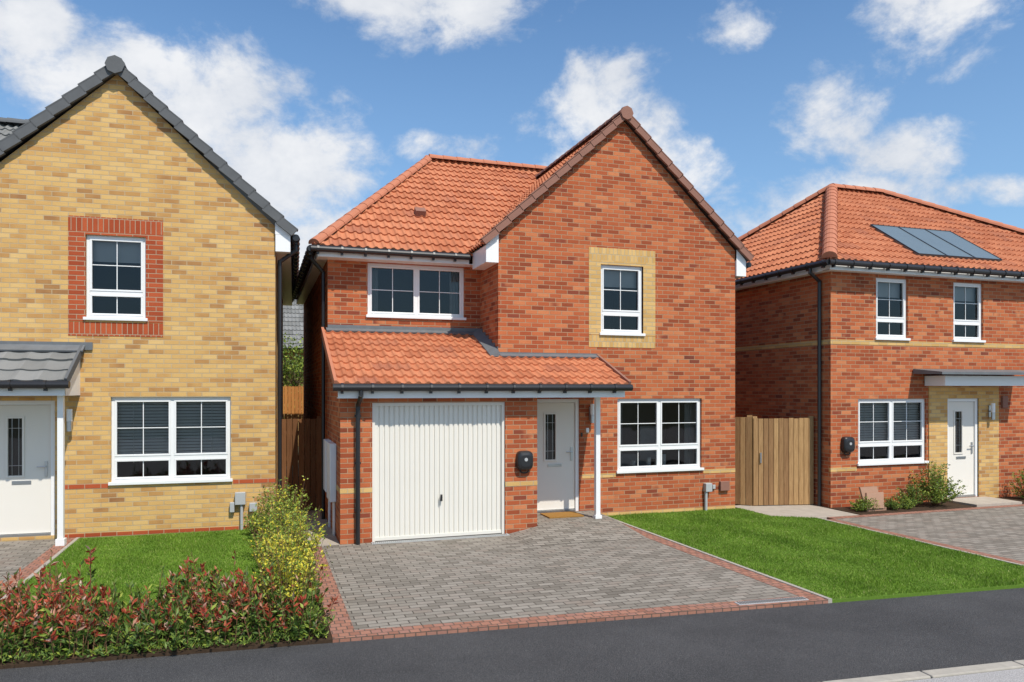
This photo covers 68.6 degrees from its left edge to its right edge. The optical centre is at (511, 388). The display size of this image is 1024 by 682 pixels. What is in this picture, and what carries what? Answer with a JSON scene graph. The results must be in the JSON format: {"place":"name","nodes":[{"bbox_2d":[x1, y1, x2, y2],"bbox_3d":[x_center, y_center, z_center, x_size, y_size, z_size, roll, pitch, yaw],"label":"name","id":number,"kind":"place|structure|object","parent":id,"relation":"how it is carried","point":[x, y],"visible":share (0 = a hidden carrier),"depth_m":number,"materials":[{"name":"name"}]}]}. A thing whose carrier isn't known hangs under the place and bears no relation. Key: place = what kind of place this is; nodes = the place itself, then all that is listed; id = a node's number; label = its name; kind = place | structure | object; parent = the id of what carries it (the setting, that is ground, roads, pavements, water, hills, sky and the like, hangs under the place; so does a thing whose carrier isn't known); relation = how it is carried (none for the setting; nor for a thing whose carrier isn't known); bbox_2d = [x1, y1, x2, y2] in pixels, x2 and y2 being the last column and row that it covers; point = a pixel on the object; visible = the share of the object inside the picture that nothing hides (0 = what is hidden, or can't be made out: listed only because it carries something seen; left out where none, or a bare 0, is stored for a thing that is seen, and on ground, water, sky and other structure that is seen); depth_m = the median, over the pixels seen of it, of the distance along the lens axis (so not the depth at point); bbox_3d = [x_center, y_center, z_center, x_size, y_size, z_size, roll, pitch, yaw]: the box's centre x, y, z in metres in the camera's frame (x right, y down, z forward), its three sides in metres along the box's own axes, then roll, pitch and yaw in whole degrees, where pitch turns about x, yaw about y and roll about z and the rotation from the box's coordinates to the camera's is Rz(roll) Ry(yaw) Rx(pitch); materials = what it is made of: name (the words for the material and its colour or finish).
{"place":"outdoors","nodes":[
{"label":"outdoors","id":0,"kind":"place"},
{"bbox_2d":[0,537,79,600],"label":"neighbour driveway","id":1,"kind":"structure","parent":0,"point":[27,557],"depth_m":10.30,"materials":[{"name":"grey brick"}]},
{"bbox_2d":[0,222,291,545],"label":"fascia soffit and post","id":2,"kind":"structure","parent":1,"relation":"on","point":[282,244],"depth_m":11.00,"materials":[{"name":"white plastic"}]},
{"bbox_2d":[2,528,263,617],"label":"lawn","id":3,"kind":"structure","parent":0,"point":[139,560],"depth_m":10.10,"materials":[{"name":"green plant"}]},
{"bbox_2d":[230,492,256,529],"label":"utility boxes","id":4,"kind":"object","parent":3,"relation":"on","point":[240,498],"visible":0.98,"depth_m":12.17,"materials":[{"name":"grey plastic"}]},
{"bbox_2d":[241,509,264,535],"bbox_3d":[-3.994,2.087,11.740,0.449,0.427,0.357,0,0,39],"label":"garden shrub","id":5,"kind":"object","parent":3,"relation":"on","point":[250,528],"visible":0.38,"depth_m":11.71,"materials":[{"name":"green plant"}]},
{"bbox_2d":[0,538,332,668],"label":"flower bed soil","id":6,"kind":"structure","parent":0,"point":[19,663],"depth_m":6.64,"materials":[{"name":"brown soil"}]},
{"bbox_2d":[0,545,339,663],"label":"photinia hedge","id":7,"kind":"object","parent":6,"relation":"on","point":[69,621],"visible":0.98,"depth_m":6.82,"materials":[{"name":"green plant"}]},
{"bbox_2d":[243,476,332,629],"bbox_3d":[-2.804,1.787,9.261,1.013,1.026,5.087,0,0,-19],"label":"spiraea hedge","id":8,"kind":"object","parent":6,"relation":"on","point":[283,533],"visible":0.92,"depth_m":8.28,"materials":[{"name":"yellow plant"}]},
{"bbox_2d":[283,349,302,385],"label":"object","id":9,"kind":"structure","parent":0,"point":[291,356],"depth_m":30.77,"materials":[{"name":"plant"}]},
{"bbox_3d":[-10.616,-3.099,34.679,12.600,3.066,3.566,0,0,-19],"label":"roof back","id":10,"kind":"object","parent":9,"relation":"on","visible":0},
{"bbox_2d":[283,300,302,348],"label":"roof front","id":11,"kind":"structure","parent":10,"relation":"attached to","point":[292,320],"depth_m":30.95,"materials":[{"name":"grey tile"}]},
{"bbox_2d":[286,478,331,532],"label":"side path","id":12,"kind":"structure","parent":0,"point":[321,521],"depth_m":13.08,"materials":[{"name":"grey concrete"}]},
{"bbox_2d":[277,416,320,509],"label":"timber gate","id":13,"kind":"structure","parent":12,"relation":"on","point":[312,434],"depth_m":14.08,"materials":[{"name":"brown wood"}]},
{"bbox_2d":[292,244,751,544],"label":"gutters and downpipes","id":14,"kind":"object","parent":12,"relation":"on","point":[430,387],"visible":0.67,"depth_m":12.05,"materials":[{"name":"black plastic"}]},
{"bbox_2d":[304,532,339,545],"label":"side path","id":15,"kind":"structure","parent":0,"point":[330,538],"depth_m":11.36,"materials":[{"name":"grey concrete"}]},
{"bbox_2d":[0,588,1023,681],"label":"road","id":16,"kind":"structure","parent":0,"point":[832,641],"depth_m":6.65,"materials":[{"name":"grey asphalt"}]},
{"bbox_2d":[823,660,1023,681],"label":"kerb","id":17,"kind":"structure","parent":16,"relation":"on","point":[952,671],"depth_m":6.00,"materials":[{"name":"concrete"}]},
{"bbox_2d":[0,0,1023,269],"label":"sky","id":18,"kind":"structure","parent":0,"point":[763,106],"materials":[{"name":"blue"}]},
{"bbox_2d":[261,465,778,535],"bbox_3d":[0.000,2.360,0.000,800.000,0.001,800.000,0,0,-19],"label":"ground","id":19,"kind":"structure","parent":0,"point":[298,477],"depth_m":20.56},
{"bbox_2d":[0,75,282,541],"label":"walls","id":20,"kind":"structure","parent":19,"relation":"on","point":[116,146],"depth_m":11.87,"materials":[{"name":"brick"}]},
{"bbox_2d":[0,124,19,139],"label":"roof front","id":21,"kind":"structure","parent":20,"relation":"on","point":[6,130],"depth_m":15.13,"materials":[{"name":"grey concrete"}]},
{"bbox_2d":[0,401,54,537],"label":"front door","id":22,"kind":"structure","parent":20,"relation":"attached to","point":[27,502],"depth_m":11.46,"materials":[{"name":"white plastic"}]},
{"bbox_2d":[9,418,21,475],"bbox_3d":[-7.586,0.885,11.536,0.390,1.070,0.222,0,0,-16],"label":"door glazing","id":23,"kind":"structure","parent":22,"relation":"attached to","point":[15,441],"depth_m":11.62,"materials":[{"name":"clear glass"}]},
{"bbox_2d":[0,351,75,380],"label":"porch roof","id":24,"kind":"structure","parent":20,"relation":"attached to","point":[29,366],"depth_m":11.00,"materials":[{"name":"grey concrete"}]},
{"bbox_2d":[0,74,114,161],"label":"gable roof","id":25,"kind":"structure","parent":20,"relation":"on","point":[15,148],"depth_m":11.48,"materials":[{"name":"grey concrete"}]},
{"bbox_2d":[66,409,72,430],"bbox_3d":[-6.774,0.480,11.506,0.078,0.340,0.129,0,0,-16],"label":"wall lamp","id":26,"kind":"object","parent":20,"relation":"attached to","point":[69,419],"visible":1,"depth_m":11.46,"materials":[{"name":"metal"}]},
{"bbox_2d":[83,235,147,320],"bbox_3d":[-6.201,-1.728,11.776,0.910,1.325,0.150,0,0,-16],"label":"bedroom window frame","id":27,"kind":"object","parent":20,"relation":"attached to","point":[117,293],"visible":1,"depth_m":11.77,"materials":[{"name":"white plastic"}]},
{"bbox_2d":[92,241,140,313],"bbox_3d":[-6.449,-1.570,12.636,1.350,1.940,1.600,0,0,-16],"label":"window glass","id":28,"kind":"object","parent":20,"relation":"attached to","point":[105,253],"visible":0.28,"depth_m":13.25,"materials":[{"name":"grey glass"}]},
{"bbox_2d":[0,55,297,380],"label":"ridge and verge tiles","id":29,"kind":"structure","parent":20,"relation":"on","point":[115,64],"depth_m":11.59,"materials":[{"name":"grey concrete"}]},
{"bbox_2d":[0,234,299,511],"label":"gutters and downpipe","id":30,"kind":"object","parent":20,"relation":"attached to","point":[10,385],"visible":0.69,"depth_m":12.50,"materials":[{"name":"black plastic"}]},
{"bbox_2d":[65,215,274,537],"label":"red brick details","id":31,"kind":"object","parent":20,"relation":"attached to","point":[81,227],"visible":0.86,"depth_m":11.74,"materials":[{"name":"red brick"}]},
{"bbox_2d":[108,397,232,485],"bbox_3d":[-5.428,0.818,11.999,1.820,1.375,0.150,0,0,-16],"label":"living room window frame","id":32,"kind":"object","parent":20,"relation":"attached to","point":[172,456],"visible":1,"depth_m":12.00,"materials":[{"name":"white plastic"}]},
{"bbox_2d":[117,402,225,476],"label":"living room window","id":33,"kind":"structure","parent":20,"relation":"attached to","point":[156,414],"depth_m":12.23,"materials":[{"name":"glass"}]},
{"bbox_2d":[118,75,294,289],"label":"gable roof","id":34,"kind":"structure","parent":20,"relation":"attached to","point":[270,219],"depth_m":12.37,"materials":[{"name":"grey concrete"}]},
{"bbox_2d":[283,332,302,385],"bbox_3d":[-7.217,0.198,24.901,4.942,4.304,3.608,0,0,-19],"label":"garden tree","id":35,"kind":"object","parent":19,"relation":"on","point":[287,368],"visible":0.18,"depth_m":24.51,"materials":[{"name":"green plant"}]},
{"bbox_2d":[283,386,302,465],"bbox_3d":[-6.935,1.095,22.175,5.010,2.410,0.083,0,0,-19],"label":"timber fence","id":36,"kind":"object","parent":19,"relation":"on","point":[292,402],"visible":0.03,"depth_m":22.28,"materials":[{"name":"brown wood"}]},
{"bbox_2d":[303,121,734,544],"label":"walls","id":37,"kind":"structure","parent":19,"relation":"on","point":[618,187],"depth_m":13.58,"materials":[{"name":"red brick"}]},
{"bbox_2d":[295,243,316,298],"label":"roof","id":38,"kind":"structure","parent":37,"relation":"on","point":[307,269],"depth_m":16.03,"materials":[{"name":"black plastic"}]},
{"bbox_2d":[323,439,335,535],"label":"meter boxes","id":39,"kind":"object","parent":37,"relation":"attached to","point":[329,466],"visible":1,"depth_m":11.73,"materials":[{"name":"white plastic"}]},
{"bbox_2d":[372,268,458,313],"bbox_3d":[-2.017,-1.595,14.473,2.270,1.590,1.600,0,0,-19],"label":"window glass","id":40,"kind":"object","parent":37,"relation":"in","point":[403,298],"visible":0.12,"depth_m":15.24,"materials":[{"name":"glass"}]},
{"bbox_2d":[366,263,465,319],"bbox_3d":[-1.731,-1.752,13.624,1.830,0.975,0.150,0,0,-19],"label":"landing window frame","id":41,"kind":"object","parent":37,"relation":"attached to","point":[416,313],"visible":1,"depth_m":13.63,"materials":[{"name":"white plastic"}]},
{"bbox_2d":[324,329,522,383],"bbox_3d":[-1.562,-0.533,12.386,2.840,1.030,2.418,0,0,-19],"label":"lean to roof","id":42,"kind":"object","parent":37,"relation":"attached to","point":[359,357],"visible":0.97,"depth_m":12.16,"materials":[{"name":"orange tile"}]},
{"bbox_2d":[314,159,549,256],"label":"roof front","id":43,"kind":"structure","parent":37,"relation":"on","point":[466,205],"depth_m":14.97,"materials":[{"name":"orange tile"}]},
{"bbox_2d":[372,402,504,541],"bbox_3d":[-1.114,1.255,11.603,2.090,2.090,0.095,0,0,-19],"label":"garage door","id":44,"kind":"structure","parent":37,"relation":"attached to","point":[438,469],"depth_m":11.60,"materials":[{"name":"white paint"}]},
{"bbox_2d":[326,324,598,357],"bbox_3d":[-0.821,-0.830,13.389,4.802,0.581,1.217,0,0,4],"label":"lead flashing","id":45,"kind":"object","parent":37,"relation":"attached to","point":[484,341],"visible":0.96,"depth_m":13.29,"materials":[{"name":"grey metal"}]},
{"bbox_2d":[516,451,532,473],"bbox_3d":[0.207,1.167,11.926,0.273,0.365,0.123,0,0,-19],"label":"ev charger","id":46,"kind":"object","parent":37,"relation":"attached to","point":[524,460],"visible":1,"depth_m":11.88,"materials":[{"name":"black plastic"}]},
{"bbox_2d":[308,106,753,383],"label":"ridge and verge tiles","id":47,"kind":"structure","parent":37,"relation":"on","point":[611,124],"depth_m":13.78,"materials":[{"name":"orange ceramic"}]},
{"bbox_2d":[468,122,621,251],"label":"gable roof","id":48,"kind":"structure","parent":37,"relation":"on","point":[538,182],"depth_m":14.91,"materials":[{"name":"orange ceramic"}]},
{"bbox_2d":[537,399,578,512],"bbox_3d":[0.756,1.180,13.289,0.910,2.000,0.112,0,0,-19],"label":"front door","id":49,"kind":"structure","parent":37,"relation":"attached to","point":[558,483],"depth_m":13.32,"materials":[{"name":"white plastic"}]},
{"bbox_2d":[546,414,554,459],"bbox_3d":[0.635,0.850,13.391,0.390,1.000,0.222,0,0,-19],"label":"door glazing","id":50,"kind":"structure","parent":49,"relation":"attached to","point":[549,436],"depth_m":13.53,"materials":[{"name":"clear glass"}]},
{"bbox_2d":[501,356,628,383],"bbox_3d":[0.840,-0.307,12.599,1.850,0.578,1.287,0,0,-19],"label":"lean to roof","id":51,"kind":"object","parent":37,"relation":"attached to","point":[550,370],"visible":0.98,"depth_m":12.52,"materials":[{"name":"orange ceramic"}]},
{"bbox_2d":[589,404,593,422],"bbox_3d":[1.424,0.440,13.388,0.078,0.340,0.129,0,0,-19],"label":"wall lamp","id":52,"kind":"object","parent":37,"relation":"attached to","point":[591,413],"visible":0.83,"depth_m":13.33,"materials":[{"name":"metal"}]},
{"bbox_2d":[604,270,637,329],"bbox_3d":[1.706,-1.445,14.533,1.355,1.890,1.600,0,0,-19],"label":"window glass","id":53,"kind":"object","parent":37,"relation":"in","point":[612,295],"visible":0.23,"depth_m":14.87,"materials":[{"name":"grey glass"}]},
{"bbox_2d":[599,265,645,335],"bbox_3d":[1.992,-1.603,13.685,0.915,1.275,0.150,0,0,-19],"label":"bedroom window frame","id":54,"kind":"object","parent":37,"relation":"attached to","point":[629,313],"visible":1,"depth_m":13.71,"materials":[{"name":"white plastic"}]},
{"bbox_2d":[620,402,695,466],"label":"living room window","id":55,"kind":"structure","parent":37,"relation":"in","point":[632,434],"depth_m":15.48,"materials":[{"name":"glass"}]},
{"bbox_2d":[616,398,703,473],"bbox_3d":[2.738,0.858,13.936,1.820,1.355,0.150,0,0,-19],"label":"living room window frame","id":56,"kind":"object","parent":37,"relation":"attached to","point":[658,446],"visible":1,"depth_m":13.95,"materials":[{"name":"white plastic"}]},
{"bbox_2d":[624,120,747,261],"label":"gable roof","id":57,"kind":"structure","parent":37,"relation":"on","point":[685,191],"depth_m":14.04,"materials":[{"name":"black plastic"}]},
{"bbox_2d":[304,247,734,515],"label":"buff brick details","id":58,"kind":"object","parent":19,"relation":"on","point":[644,259],"visible":0.88,"depth_m":13.63,"materials":[{"name":"beige brick"}]},
{"bbox_2d":[735,271,1023,507],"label":"walls","id":59,"kind":"structure","parent":19,"relation":"on","point":[773,383],"depth_m":15.23,"materials":[{"name":"red brick"}]},
{"bbox_2d":[841,436,854,454],"bbox_3d":[6.508,1.107,14.522,0.273,0.365,0.123,0,0,-19],"label":"ev charger","id":60,"kind":"object","parent":59,"relation":"attached to","point":[847,444],"visible":1,"depth_m":14.47,"materials":[{"name":"black plastic"}]},
{"bbox_2d":[735,265,1023,385],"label":"fascia soffit and porch","id":61,"kind":"structure","parent":59,"relation":"attached to","point":[974,380],"depth_m":15.06,"materials":[{"name":"white plastic"}]},
{"bbox_2d":[913,369,1023,374],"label":"porch canopy roof","id":62,"kind":"structure","parent":61,"relation":"attached to","point":[967,371],"depth_m":14.93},
{"bbox_2d":[735,339,1023,501],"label":"buff brick details","id":63,"kind":"object","parent":59,"relation":"attached to","point":[988,451],"visible":0.77,"depth_m":15.56,"materials":[{"name":"beige brick"}]},
{"bbox_2d":[735,259,1023,506],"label":"gutters and downpipe","id":64,"kind":"object","parent":59,"relation":"attached to","point":[870,265],"visible":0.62,"depth_m":14.66,"materials":[{"name":"black plastic"}]},
{"bbox_2d":[735,192,828,279],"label":"roof","id":65,"kind":"structure","parent":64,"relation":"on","point":[792,239],"depth_m":17.08,"materials":[{"name":"orange tile"}]},
{"bbox_2d":[829,188,1023,271],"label":"roof front","id":66,"kind":"structure","parent":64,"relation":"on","point":[859,238],"depth_m":17.03,"materials":[{"name":"orange tile"}]},
{"bbox_2d":[870,224,1002,260],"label":"solar panels","id":67,"kind":"object","parent":66,"relation":"on","point":[930,242],"visible":1,"depth_m":16.19,"materials":[{"name":"blue glass"}]},
{"bbox_2d":[860,403,919,459],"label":"living room window","id":68,"kind":"structure","parent":59,"relation":"attached to","point":[881,428],"depth_m":15.28,"materials":[{"name":"glass"}]},
{"bbox_2d":[878,282,901,334],"bbox_3d":[7.267,-1.425,15.825,1.310,1.850,1.600,0,0,-19],"label":"window glass","id":69,"kind":"object","parent":59,"relation":"in","point":[895,304],"visible":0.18,"depth_m":15.68,"materials":[{"name":"grey glass"}]},
{"bbox_2d":[875,278,910,340],"bbox_3d":[7.553,-1.583,14.976,0.870,1.235,0.150,0,0,-19],"label":"bedroom window frame","id":70,"kind":"object","parent":59,"relation":"attached to","point":[902,320],"visible":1,"depth_m":15.01,"materials":[{"name":"white plastic"}]},
{"bbox_2d":[857,399,928,465],"bbox_3d":[7.572,0.853,14.983,1.790,1.305,0.150,0,0,-19],"label":"living room window frame","id":71,"kind":"object","parent":59,"relation":"attached to","point":[890,443],"visible":1,"depth_m":14.99,"materials":[{"name":"white plastic"}]},
{"bbox_2d":[948,398,976,497],"bbox_3d":[9.309,1.225,15.572,0.860,2.050,0.112,0,0,-19],"label":"front door","id":72,"kind":"structure","parent":59,"relation":"attached to","point":[962,466],"depth_m":15.61,"materials":[{"name":"white plastic"}]},
{"bbox_2d":[955,286,976,336],"bbox_3d":[9.177,-1.425,16.467,1.320,1.850,1.600,0,0,-19],"label":"window glass","id":73,"kind":"object","parent":59,"relation":"in","point":[971,309],"visible":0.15,"depth_m":16.25,"materials":[{"name":"grey glass"}]},
{"bbox_2d":[952,282,985,342],"bbox_3d":[9.462,-1.583,15.619,0.880,1.235,0.150,0,0,-19],"label":"bathroom window frame","id":74,"kind":"object","parent":59,"relation":"attached to","point":[977,323],"visible":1,"depth_m":15.65,"materials":[{"name":"white plastic"}]},
{"bbox_2d":[988,403,994,419],"bbox_3d":[10.022,0.470,15.680,0.078,0.340,0.129,0,0,-19],"label":"wall lamp","id":75,"kind":"object","parent":59,"relation":"attached to","point":[991,410],"visible":1,"depth_m":15.65,"materials":[{"name":"metal"}]},
{"bbox_2d":[1001,396,1007,407],"bbox_3d":[10.411,0.275,15.874,0.140,0.250,0.048,0,0,-19],"label":"alarm box","id":76,"kind":"object","parent":59,"relation":"attached to","point":[1004,401],"visible":1,"depth_m":15.85,"materials":[{"name":"red plastic"}]},
{"bbox_2d":[904,668,1023,681],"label":"footway","id":77,"kind":"structure","parent":19,"relation":"on","point":[1014,675],"depth_m":5.93,"materials":[{"name":"concrete"}]},
{"bbox_2d":[312,510,831,642],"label":"block paved driveway","id":78,"kind":"structure","parent":0,"point":[586,568],"depth_m":8.92,"materials":[{"name":"grey brick"}]},
{"bbox_2d":[371,533,508,543],"bbox_3d":[-1.069,2.292,11.486,2.140,0.013,0.115,0,0,-19],"label":"drain channel","id":79,"kind":"object","parent":78,"relation":"on","point":[431,539],"visible":1,"depth_m":11.47,"materials":[{"name":"grey plastic"}]},
{"bbox_2d":[296,234,745,518],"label":"fascia soffit and post","id":80,"kind":"structure","parent":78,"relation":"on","point":[486,256],"depth_m":12.69,"materials":[{"name":"white plastic"}]},
{"bbox_2d":[540,511,583,518],"bbox_3d":[0.858,2.170,12.924,0.630,0.020,0.450,0,0,-19],"label":"doormat","id":81,"kind":"object","parent":78,"relation":"on","point":[561,514],"visible":1,"depth_m":12.90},
{"bbox_2d":[734,597,808,604],"bbox_3d":[2.807,2.292,8.119,0.840,0.011,0.110,0,0,-14],"label":"drain channel","id":82,"kind":"object","parent":78,"relation":"on","point":[770,600],"visible":1,"depth_m":8.11,"materials":[{"name":"grey plastic"}]},
{"bbox_2d":[606,508,1023,602],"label":"lawn","id":83,"kind":"structure","parent":0,"point":[836,562],"depth_m":10.30,"materials":[{"name":"green plant"}]},
{"bbox_2d":[703,481,729,510],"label":"utility boxes","id":84,"kind":"object","parent":83,"relation":"on","point":[723,486],"visible":1,"depth_m":14.15,"materials":[{"name":"grey plastic"}]},
{"bbox_2d":[735,496,1023,565],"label":"neighbour driveway","id":85,"kind":"structure","parent":0,"point":[989,527],"depth_m":12.88,"materials":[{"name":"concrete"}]},
{"bbox_2d":[735,415,751,505],"bbox_3d":[4.415,1.410,14.881,0.654,1.780,0.082,0,0,26],"label":"timber fence","id":86,"kind":"object","parent":85,"relation":"on","point":[743,460],"visible":0.43,"depth_m":14.77,"materials":[{"name":"brown wood"}]},
{"bbox_2d":[752,416,813,505],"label":"timber gate","id":87,"kind":"structure","parent":85,"relation":"on","point":[795,454],"depth_m":14.76,"materials":[{"name":"brown wood"}]},
{"bbox_2d":[829,501,974,514],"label":"flower bed soil","id":88,"kind":"structure","parent":0,"point":[924,506],"depth_m":14.37,"materials":[{"name":"brown soil"}]},
{"bbox_2d":[849,495,879,510],"bbox_3d":[6.606,2.146,14.075,0.589,0.307,0.529,0,0,-19],"label":"lavender plant","id":89,"kind":"object","parent":88,"relation":"on","point":[860,505],"visible":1,"depth_m":14.01,"materials":[{"name":"green plant"}]},
{"bbox_2d":[859,486,885,511],"bbox_3d":[6.815,2.075,14.174,0.500,0.430,0.240,0,0,-19],"label":"garden sign","id":90,"kind":"object","parent":88,"relation":"on","point":[869,492],"visible":0.81,"depth_m":14.15,"materials":[{"name":"brown stone"}]},
{"bbox_2d":[883,497,903,509],"bbox_3d":[7.186,2.177,14.240,0.498,0.273,0.464,0,0,-19],"label":"lavender plant","id":91,"kind":"object","parent":88,"relation":"on","point":[891,505],"visible":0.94,"depth_m":14.19,"materials":[{"name":"green plant"}]},
{"bbox_2d":[897,493,916,508],"bbox_3d":[7.534,2.154,14.371,0.378,0.330,0.417,0,0,17],"label":"lavender plant","id":92,"kind":"object","parent":88,"relation":"on","point":[908,503],"visible":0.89,"depth_m":14.29,"materials":[{"name":"green plant"}]},
{"bbox_2d":[891,479,929,506],"bbox_3d":[7.734,2.030,14.620,0.749,0.540,0.629,0,0,-19],"label":"escallonia shrub","id":93,"kind":"object","parent":88,"relation":"on","point":[917,495],"visible":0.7,"depth_m":14.52,"materials":[{"name":"green plant"}]},
{"bbox_2d":[906,458,965,505],"bbox_3d":[8.305,1.821,14.663,1.042,0.957,1.007,0,0,36],"label":"escallonia shrub","id":94,"kind":"object","parent":88,"relation":"on","point":[936,493],"visible":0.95,"depth_m":14.61,"materials":[{"name":"green plant"}]},
{"bbox_2d":[997,496,1023,503],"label":"flower bed soil","id":95,"kind":"structure","parent":0,"point":[1017,498],"depth_m":15.67,"materials":[{"name":"brown soil"}]},
{"bbox_2d":[1006,469,1023,497],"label":"escallonia shrub","id":96,"kind":"object","parent":95,"relation":"on","point":[1017,488],"visible":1,"depth_m":15.63,"materials":[{"name":"green plant"}]},
{"bbox_3d":[12.032,-3.705,20.219,5.344,2.610,7.650,0,0,-19],"label":"roof","id":97,"kind":"object","parent":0,"visible":0},
{"bbox_2d":[738,183,1023,257],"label":"ridge tiles","id":98,"kind":"object","parent":97,"relation":"attached to","point":[830,240],"visible":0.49,"depth_m":18.63,"materials":[{"name":"orange ceramic"}]}
]}

